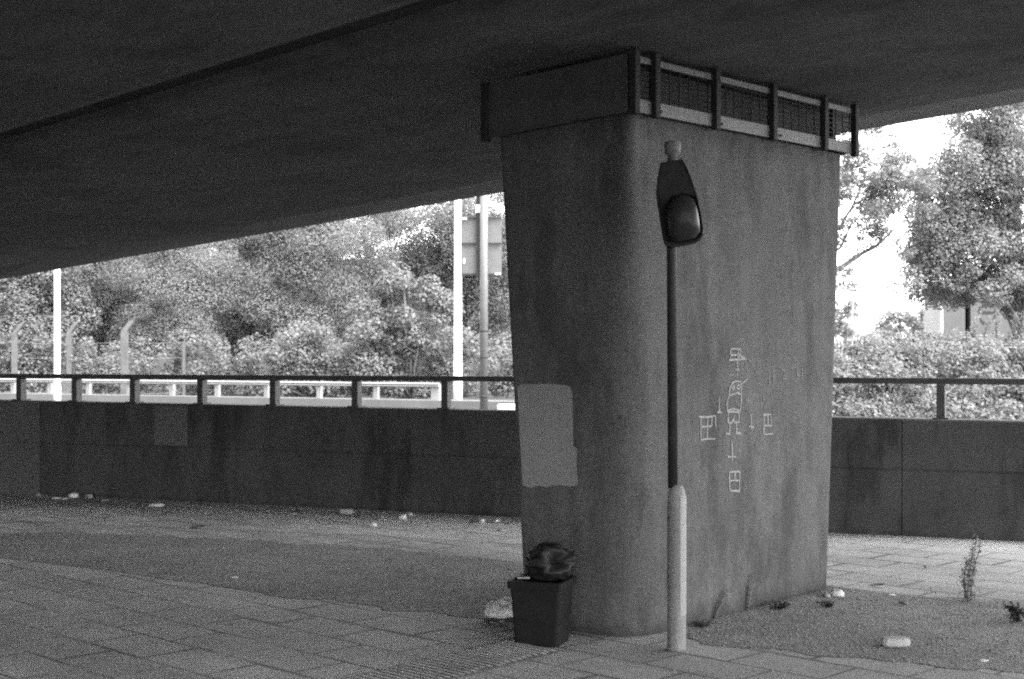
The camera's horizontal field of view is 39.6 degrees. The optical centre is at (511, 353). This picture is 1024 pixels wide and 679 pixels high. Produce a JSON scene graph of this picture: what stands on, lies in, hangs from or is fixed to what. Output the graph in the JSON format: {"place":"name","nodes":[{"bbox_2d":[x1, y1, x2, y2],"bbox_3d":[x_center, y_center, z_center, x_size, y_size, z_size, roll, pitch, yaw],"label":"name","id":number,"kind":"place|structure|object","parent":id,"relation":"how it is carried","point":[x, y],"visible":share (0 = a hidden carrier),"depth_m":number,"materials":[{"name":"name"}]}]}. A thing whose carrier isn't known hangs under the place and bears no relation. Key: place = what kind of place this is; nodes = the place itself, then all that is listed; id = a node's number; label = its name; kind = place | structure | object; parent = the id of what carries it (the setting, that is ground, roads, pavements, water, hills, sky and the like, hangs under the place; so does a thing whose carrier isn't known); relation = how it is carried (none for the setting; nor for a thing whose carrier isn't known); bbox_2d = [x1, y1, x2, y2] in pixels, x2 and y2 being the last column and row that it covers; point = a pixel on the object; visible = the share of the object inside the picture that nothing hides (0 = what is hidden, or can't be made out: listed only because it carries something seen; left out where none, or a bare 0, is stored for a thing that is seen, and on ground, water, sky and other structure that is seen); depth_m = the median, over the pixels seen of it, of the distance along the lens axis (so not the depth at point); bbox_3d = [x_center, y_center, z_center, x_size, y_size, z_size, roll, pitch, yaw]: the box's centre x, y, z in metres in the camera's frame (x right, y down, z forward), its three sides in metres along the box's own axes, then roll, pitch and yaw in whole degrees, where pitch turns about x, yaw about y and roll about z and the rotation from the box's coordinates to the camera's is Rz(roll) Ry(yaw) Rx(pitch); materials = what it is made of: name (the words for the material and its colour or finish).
{"place":"outdoors","nodes":[
{"label":"outdoors","id":0,"kind":"place"},
{"bbox_2d":[85,494,92,497],"bbox_3d":[-7.183,2.418,24.110,0.077,0.062,0.214,0,0,-37],"label":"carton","id":1,"kind":"object","parent":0,"point":[88,495],"visible":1,"depth_m":24.03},
{"bbox_2d":[1,259,511,387],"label":"embankment","id":2,"kind":"structure","parent":0,"point":[160,364],"depth_m":104.40,"materials":[{"name":"grey plant"}]},
{"bbox_2d":[0,388,514,400],"bbox_3d":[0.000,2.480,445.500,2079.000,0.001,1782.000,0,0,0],"label":"ground","id":3,"kind":"structure","parent":0,"point":[476,397],"depth_m":85.31,"materials":[{"name":"grey concrete"}]},
{"bbox_2d":[5,275,39,335],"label":"tree","id":4,"kind":"object","parent":3,"relation":"on","point":[23,289],"visible":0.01,"depth_m":93.48,"materials":[{"name":"grey plant"}]},
{"bbox_2d":[0,264,105,392],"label":"tree","id":5,"kind":"object","parent":3,"relation":"on","point":[18,307],"visible":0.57,"depth_m":73.42,"materials":[{"name":"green plant"}]},
{"bbox_2d":[29,253,158,392],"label":"tree","id":6,"kind":"object","parent":3,"relation":"on","point":[107,306],"visible":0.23,"depth_m":77.51,"materials":[{"name":"grey plant"}]},
{"bbox_2d":[9,320,184,395],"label":"wire fence","id":7,"kind":"object","parent":3,"relation":"on","point":[124,342],"visible":0.72,"depth_m":69.68,"materials":[{"name":"white metal"}]},
{"bbox_2d":[92,247,206,388],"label":"tree","id":8,"kind":"object","parent":3,"relation":"on","point":[140,300],"visible":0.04,"depth_m":93.72,"materials":[{"name":"grey plant"}]},
{"bbox_2d":[98,241,258,392],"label":"tree","id":9,"kind":"object","parent":3,"relation":"on","point":[198,276],"visible":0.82,"depth_m":74.70,"materials":[{"name":"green plant"}]},
{"bbox_2d":[141,242,266,389],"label":"tree","id":10,"kind":"object","parent":3,"relation":"on","point":[209,290],"visible":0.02,"depth_m":90.05,"materials":[{"name":"grey plant"}]},
{"bbox_2d":[183,234,325,395],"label":"tree","id":11,"kind":"object","parent":3,"relation":"on","point":[242,244],"visible":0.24,"depth_m":80.94,"materials":[{"name":"grey plant"}]},
{"bbox_2d":[0,305,513,398],"bbox_3d":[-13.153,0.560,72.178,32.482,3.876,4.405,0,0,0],"label":"undergrowth","id":12,"kind":"object","parent":3,"relation":"on","point":[39,352],"visible":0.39,"depth_m":71.46,"materials":[{"name":"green plant"}]},
{"bbox_2d":[0,393,514,408],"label":"kerb wall","id":13,"kind":"structure","parent":3,"relation":"on","point":[424,403],"depth_m":59.18,"materials":[{"name":"white concrete"}]},
{"bbox_2d":[0,378,440,399],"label":"crash barrier","id":14,"kind":"object","parent":13,"relation":"on","point":[435,391],"visible":0.91,"depth_m":60.11,"materials":[{"name":"grey metal"}]},
{"bbox_2d":[235,236,341,349],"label":"tree","id":15,"kind":"object","parent":3,"relation":"on","point":[292,286],"visible":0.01,"depth_m":98.66,"materials":[{"name":"grey plant"}]},
{"bbox_2d":[259,320,365,397],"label":"ivy bush","id":16,"kind":"object","parent":3,"relation":"on","point":[281,362],"visible":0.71,"depth_m":67.61,"materials":[{"name":"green plant"}]},
{"bbox_2d":[229,217,402,357],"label":"tree","id":17,"kind":"object","parent":3,"relation":"on","point":[325,236],"visible":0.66,"depth_m":76.13,"materials":[{"name":"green plant"}]},
{"bbox_2d":[298,208,437,337],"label":"tree","id":18,"kind":"object","parent":3,"relation":"on","point":[362,265],"visible":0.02,"depth_m":95.84,"materials":[{"name":"grey plant"}]},
{"bbox_2d":[319,203,448,395],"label":"tree","id":19,"kind":"object","parent":3,"relation":"on","point":[391,237],"visible":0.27,"depth_m":82.05,"materials":[{"name":"grey plant"}]},
{"bbox_2d":[343,261,474,398],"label":"ivy bush","id":20,"kind":"object","parent":3,"relation":"on","point":[406,346],"visible":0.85,"depth_m":67.04,"materials":[{"name":"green plant"}]},
{"bbox_2d":[391,194,510,396],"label":"tree","id":21,"kind":"object","parent":3,"relation":"on","point":[441,256],"visible":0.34,"depth_m":79.10,"materials":[{"name":"grey plant"}]},
{"bbox_2d":[430,192,510,382],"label":"tree","id":22,"kind":"object","parent":3,"relation":"on","point":[493,196],"visible":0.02,"depth_m":99.55,"materials":[{"name":"grey plant"}]},
{"bbox_2d":[451,343,513,396],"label":"undergrowth","id":23,"kind":"object","parent":3,"relation":"on","point":[508,362],"visible":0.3,"depth_m":67.10,"materials":[{"name":"grey plant"}]},
{"bbox_2d":[473,215,510,340],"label":"tree","id":24,"kind":"object","parent":3,"relation":"on","point":[506,305],"visible":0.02,"depth_m":75.97,"materials":[{"name":"grey plant"}]},
{"bbox_2d":[835,296,861,358],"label":"bush","id":25,"kind":"object","parent":3,"relation":"on","point":[843,312],"visible":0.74,"depth_m":138.74,"materials":[{"name":"grey plant"}]},
{"bbox_2d":[836,125,941,295],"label":"feathery tree","id":26,"kind":"object","parent":3,"relation":"on","point":[886,183],"visible":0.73,"depth_m":48.07,"materials":[{"name":"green plant"}]},
{"bbox_2d":[873,308,923,342],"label":"bush","id":27,"kind":"object","parent":3,"relation":"on","point":[909,320],"visible":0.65,"depth_m":135.72,"materials":[{"name":"grey plant"}]},
{"bbox_2d":[882,102,1023,346],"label":"broadleaf tree","id":28,"kind":"object","parent":3,"relation":"on","point":[953,233],"visible":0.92,"depth_m":51.66,"materials":[{"name":"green plant"}]},
{"bbox_2d":[453,200,461,399],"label":"lamp column","id":29,"kind":"structure","parent":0,"point":[457,390],"depth_m":62.97,"materials":[{"name":"grey metal"}]},
{"bbox_2d":[470,519,477,522],"bbox_3d":[-0.542,2.421,20.521,0.109,0.058,0.058,0,0,-36],"label":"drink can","id":30,"kind":"object","parent":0,"point":[473,520],"visible":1,"depth_m":20.50,"materials":[{"name":"grey metal"}]},
{"bbox_2d":[497,404,514,409],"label":"marker block","id":31,"kind":"structure","parent":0,"point":[507,406],"depth_m":47.22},
{"bbox_2d":[0,520,1023,678],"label":"pavement","id":32,"kind":"structure","parent":0,"point":[175,644],"depth_m":12.66,"materials":[{"name":"grey concrete"}]},
{"bbox_2d":[0,492,521,543],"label":"concrete strip","id":33,"kind":"object","parent":32,"relation":"on","point":[113,511],"visible":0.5,"depth_m":21.05,"materials":[{"name":"grey concrete"}]},
{"bbox_2d":[68,493,78,497],"bbox_3d":[-7.425,2.405,24.098,0.165,0.088,0.138,0,0,-40],"label":"crumpled paper","id":34,"kind":"object","parent":33,"relation":"on","point":[73,495],"visible":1,"depth_m":24.05,"materials":[{"name":"white paper"}]},
{"bbox_2d":[148,503,163,506],"bbox_3d":[-5.689,2.424,22.748,0.260,0.052,0.184,0,0,0],"label":"paper sheet","id":35,"kind":"object","parent":33,"relation":"on","point":[155,504],"visible":1,"depth_m":22.69,"materials":[{"name":"white paper"}]},
{"bbox_2d":[340,509,354,513],"bbox_3d":[-2.505,2.415,21.722,0.234,0.067,0.084,0,0,0],"label":"carton","id":36,"kind":"object","parent":33,"relation":"on","point":[346,511],"visible":1,"depth_m":21.68,"materials":[{"name":"cardboard"}]},
{"bbox_2d":[369,522,376,526],"bbox_3d":[-1.954,2.413,20.014,0.109,0.072,0.070,0,0,0],"label":"paper cup","id":37,"kind":"object","parent":33,"relation":"on","point":[373,524],"visible":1,"depth_m":19.99,"materials":[{"name":"white paper"}]},
{"bbox_2d":[398,514,406,519],"bbox_3d":[-1.612,2.411,20.941,0.114,0.077,0.076,0,0,-21],"label":"paper cup","id":38,"kind":"object","parent":33,"relation":"on","point":[404,516],"visible":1,"depth_m":20.92,"materials":[{"name":"white paper"}]},
{"bbox_2d":[0,531,523,618],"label":"gravel patch","id":39,"kind":"object","parent":32,"relation":"on","point":[490,591],"visible":0.74,"depth_m":16.30,"materials":[{"name":"grey gravel"}]},
{"bbox_2d":[0,527,522,634],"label":"loose grit","id":40,"kind":"object","parent":39,"relation":"on","point":[274,566],"visible":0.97,"depth_m":16.27,"materials":[{"name":"grey gravel"}]},
{"bbox_2d":[484,597,512,622],"bbox_3d":[-0.068,2.352,13.047,0.375,0.226,0.336,0,0,0],"label":"plastic bag","id":41,"kind":"object","parent":39,"relation":"on","point":[500,607],"visible":0.56,"depth_m":12.93,"materials":[{"name":"white plastic"}]},
{"bbox_2d":[486,616,512,622],"bbox_3d":[-0.053,2.413,12.988,0.384,0.068,0.257,0,0,0],"label":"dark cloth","id":42,"kind":"object","parent":39,"relation":"on","point":[499,620],"visible":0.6,"depth_m":12.89,"materials":[{"name":"black fabric"}]},
{"bbox_2d":[344,640,560,678],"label":"tactile paving","id":43,"kind":"structure","parent":32,"relation":"on","point":[506,663],"depth_m":11.20,"materials":[{"name":"grey concrete"}]},
{"bbox_2d":[0,399,1023,541],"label":"parapet wall","id":44,"kind":"structure","parent":32,"relation":"on","point":[937,478],"depth_m":22.11,"materials":[{"name":"grey concrete"}]},
{"bbox_2d":[0,374,1023,418],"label":"railing","id":45,"kind":"object","parent":44,"relation":"on","point":[355,380],"visible":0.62,"depth_m":22.52,"materials":[{"name":"metal"}]},
{"bbox_2d":[507,573,575,647],"bbox_3d":[0.256,2.178,12.056,0.479,0.545,0.483,0,0,19],"label":"litter bin","id":46,"kind":"object","parent":32,"relation":"on","point":[541,610],"visible":0.94,"depth_m":11.87,"materials":[{"name":"black plastic"}]},
{"bbox_2d":[517,576,529,578],"bbox_3d":[0.099,1.896,12.031,0.106,0.012,0.078,0,0,0],"label":"card scrap","id":47,"kind":"object","parent":46,"relation":"on","point":[523,577],"visible":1,"depth_m":11.99,"materials":[{"name":"white cardboard"}]},
{"bbox_2d":[525,542,577,580],"bbox_3d":[0.332,1.758,12.071,0.452,0.313,0.388,0,0,0],"label":"bin bag","id":48,"kind":"object","parent":46,"relation":"on","point":[548,561],"visible":1,"depth_m":11.97,"materials":[{"name":"black plastic"}]},
{"bbox_2d":[501,64,840,636],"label":"bridge pier","id":49,"kind":"structure","parent":32,"relation":"on","point":[586,247],"depth_m":12.87,"materials":[{"name":"concrete"}]},
{"bbox_2d":[0,0,454,139],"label":"approach deck","id":50,"kind":"structure","parent":49,"relation":"on","point":[61,60],"depth_m":11.32,"materials":[{"name":"grey concrete"}]},
{"bbox_2d":[0,0,1023,278],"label":"bridge deck","id":51,"kind":"structure","parent":49,"relation":"on","point":[378,118],"depth_m":14.36,"materials":[{"name":"grey concrete"}]},
{"bbox_2d":[481,48,858,156],"bbox_3d":[1.711,-2.288,14.076,1.766,0.681,4.079,0,0,41],"label":"bearing guard","id":52,"kind":"object","parent":49,"relation":"attached to","point":[605,87],"visible":0.91,"depth_m":12.77,"materials":[{"name":"metal"}]},
{"bbox_2d":[656,140,702,651],"bbox_3d":[1.374,0.356,11.595,0.372,4.189,0.339,0,0,44],"label":"lamp post","id":53,"kind":"object","parent":32,"relation":"on","point":[680,217],"visible":1,"depth_m":11.66,"materials":[{"name":"black metal"}]},
{"bbox_2d":[667,506,679,590],"bbox_3d":[1.321,1.604,11.676,0.123,0.683,0.027,0,0,33],"label":"service door","id":54,"kind":"structure","parent":53,"relation":"in","point":[673,524],"depth_m":11.66,"materials":[{"name":"grey metal"}]},
{"bbox_2d":[686,585,1023,672],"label":"gravel patch","id":55,"kind":"object","parent":32,"relation":"on","point":[813,634],"visible":0.67,"depth_m":12.59,"materials":[{"name":"grey gravel"}]},
{"bbox_2d":[692,620,715,627],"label":"weed","id":56,"kind":"object","parent":55,"relation":"on","point":[702,624],"visible":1,"depth_m":12.74,"materials":[{"name":"black plant"}]},
{"bbox_2d":[713,585,730,618],"bbox_3d":[1.953,2.305,13.166,0.115,0.297,0.260,0,0,44],"label":"weed","id":57,"kind":"object","parent":55,"relation":"on","point":[718,606],"visible":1,"depth_m":13.12,"materials":[{"name":"grey plant"}]},
{"bbox_2d":[744,573,756,610],"bbox_3d":[2.266,2.275,13.555,0.144,0.354,0.164,0,0,0],"label":"weed","id":58,"kind":"object","parent":55,"relation":"on","point":[747,601],"visible":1,"depth_m":13.53,"materials":[{"name":"grey plant"}]},
{"bbox_2d":[765,599,789,609],"bbox_3d":[2.556,2.412,13.612,0.294,0.100,0.268,0,0,40],"label":"weed","id":59,"kind":"object","parent":55,"relation":"on","point":[779,605],"visible":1,"depth_m":13.61,"materials":[{"name":"plant"}]},
{"bbox_2d":[815,596,834,606],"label":"weed","id":60,"kind":"object","parent":55,"relation":"on","point":[827,604],"visible":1,"depth_m":13.71,"materials":[{"name":"grey plant"}]},
{"bbox_2d":[829,588,844,596],"bbox_3d":[3.273,2.409,14.333,0.150,0.080,0.132,0,0,0],"label":"crumpled paper","id":61,"kind":"object","parent":55,"relation":"on","point":[834,592],"visible":1,"depth_m":14.29,"materials":[{"name":"white paper"}]},
{"bbox_2d":[654,578,1023,678],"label":"loose grit","id":62,"kind":"object","parent":55,"relation":"on","point":[1007,621],"visible":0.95,"depth_m":12.61,"materials":[{"name":"grey gravel"}]},
{"bbox_2d":[881,636,910,646],"bbox_3d":[3.208,2.414,11.906,0.234,0.073,0.149,0,0,0],"label":"stone","id":63,"kind":"object","parent":55,"relation":"on","point":[896,641],"visible":1,"depth_m":11.84,"materials":[{"name":"white stone"}]},
{"bbox_2d":[952,534,982,600],"bbox_3d":[4.542,2.122,14.085,0.278,0.674,0.254,0,0,-25],"label":"weed","id":64,"kind":"object","parent":55,"relation":"on","point":[968,563],"visible":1,"depth_m":14.06,"materials":[{"name":"plant"}]},
{"bbox_2d":[1001,601,1023,621],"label":"weed","id":65,"kind":"object","parent":55,"relation":"on","point":[1016,615],"visible":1,"depth_m":12.95,"materials":[{"name":"plant"}]},
{"bbox_2d":[213,108,1023,340],"label":"sky","id":66,"kind":"structure","parent":0,"point":[921,136],"materials":[{"name":"white"}]},
{"bbox_2d":[848,311,872,343],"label":"tower","id":67,"kind":"structure","parent":0,"point":[864,319],"depth_m":252.45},
{"bbox_2d":[870,326,915,345],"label":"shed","id":68,"kind":"structure","parent":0,"point":[874,329],"depth_m":182.87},
{"bbox_2d":[832,326,1023,419],"bbox_3d":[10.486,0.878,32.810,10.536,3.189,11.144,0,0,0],"label":"ivy bank","id":69,"kind":"structure","parent":0,"point":[932,358],"depth_m":30.94,"materials":[{"name":"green plant"}]},
{"bbox_2d":[969,310,981,337],"bbox_3d":[12.375,-0.733,37.856,0.432,0.831,0.365,0,0,44],"label":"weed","id":70,"kind":"object","parent":69,"relation":"on","point":[975,321],"visible":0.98,"depth_m":37.83,"materials":[{"name":"grey plant"}]},
{"bbox_2d":[981,315,993,338],"bbox_3d":[12.609,-0.671,37.805,0.366,0.709,0.364,0,0,0],"label":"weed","id":71,"kind":"object","parent":69,"relation":"on","point":[987,326],"visible":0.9,"depth_m":37.81,"materials":[{"name":"grey plant"}]},
{"bbox_2d":[992,310,1002,338],"bbox_3d":[12.898,-0.750,37.900,0.293,0.866,0.331,0,0,-37],"label":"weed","id":72,"kind":"object","parent":69,"relation":"on","point":[996,324],"visible":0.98,"depth_m":37.87,"materials":[{"name":"grey plant"}]},
{"bbox_2d":[1009,312,1019,338],"bbox_3d":[13.383,-0.716,37.846,0.373,0.798,0.323,0,0,0],"label":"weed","id":73,"kind":"object","parent":69,"relation":"on","point":[1014,327],"visible":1,"depth_m":37.86,"materials":[{"name":"grey plant"}]},
{"bbox_2d":[1016,310,1023,339],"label":"weed","id":74,"kind":"object","parent":69,"relation":"on","point":[1021,326],"visible":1,"depth_m":37.84,"materials":[{"name":"grey plant"}]},
{"bbox_2d":[924,294,1019,350],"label":"concrete building","id":75,"kind":"structure","parent":0,"point":[943,321],"depth_m":69.80,"materials":[{"name":"grey concrete"}]},
{"label":"road","id":76,"kind":"structure","parent":0,"visible":0},
{"bbox_2d":[53,269,60,400],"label":"lamp column","id":77,"kind":"structure","parent":76,"relation":"on","point":[57,391],"depth_m":41.50,"materials":[{"name":"grey metal"}]},
{"bbox_2d":[461,195,501,408],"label":"road sign","id":78,"kind":"object","parent":76,"relation":"on","point":[481,244],"visible":0.9,"depth_m":43.15,"materials":[{"name":"metal"}]}
]}

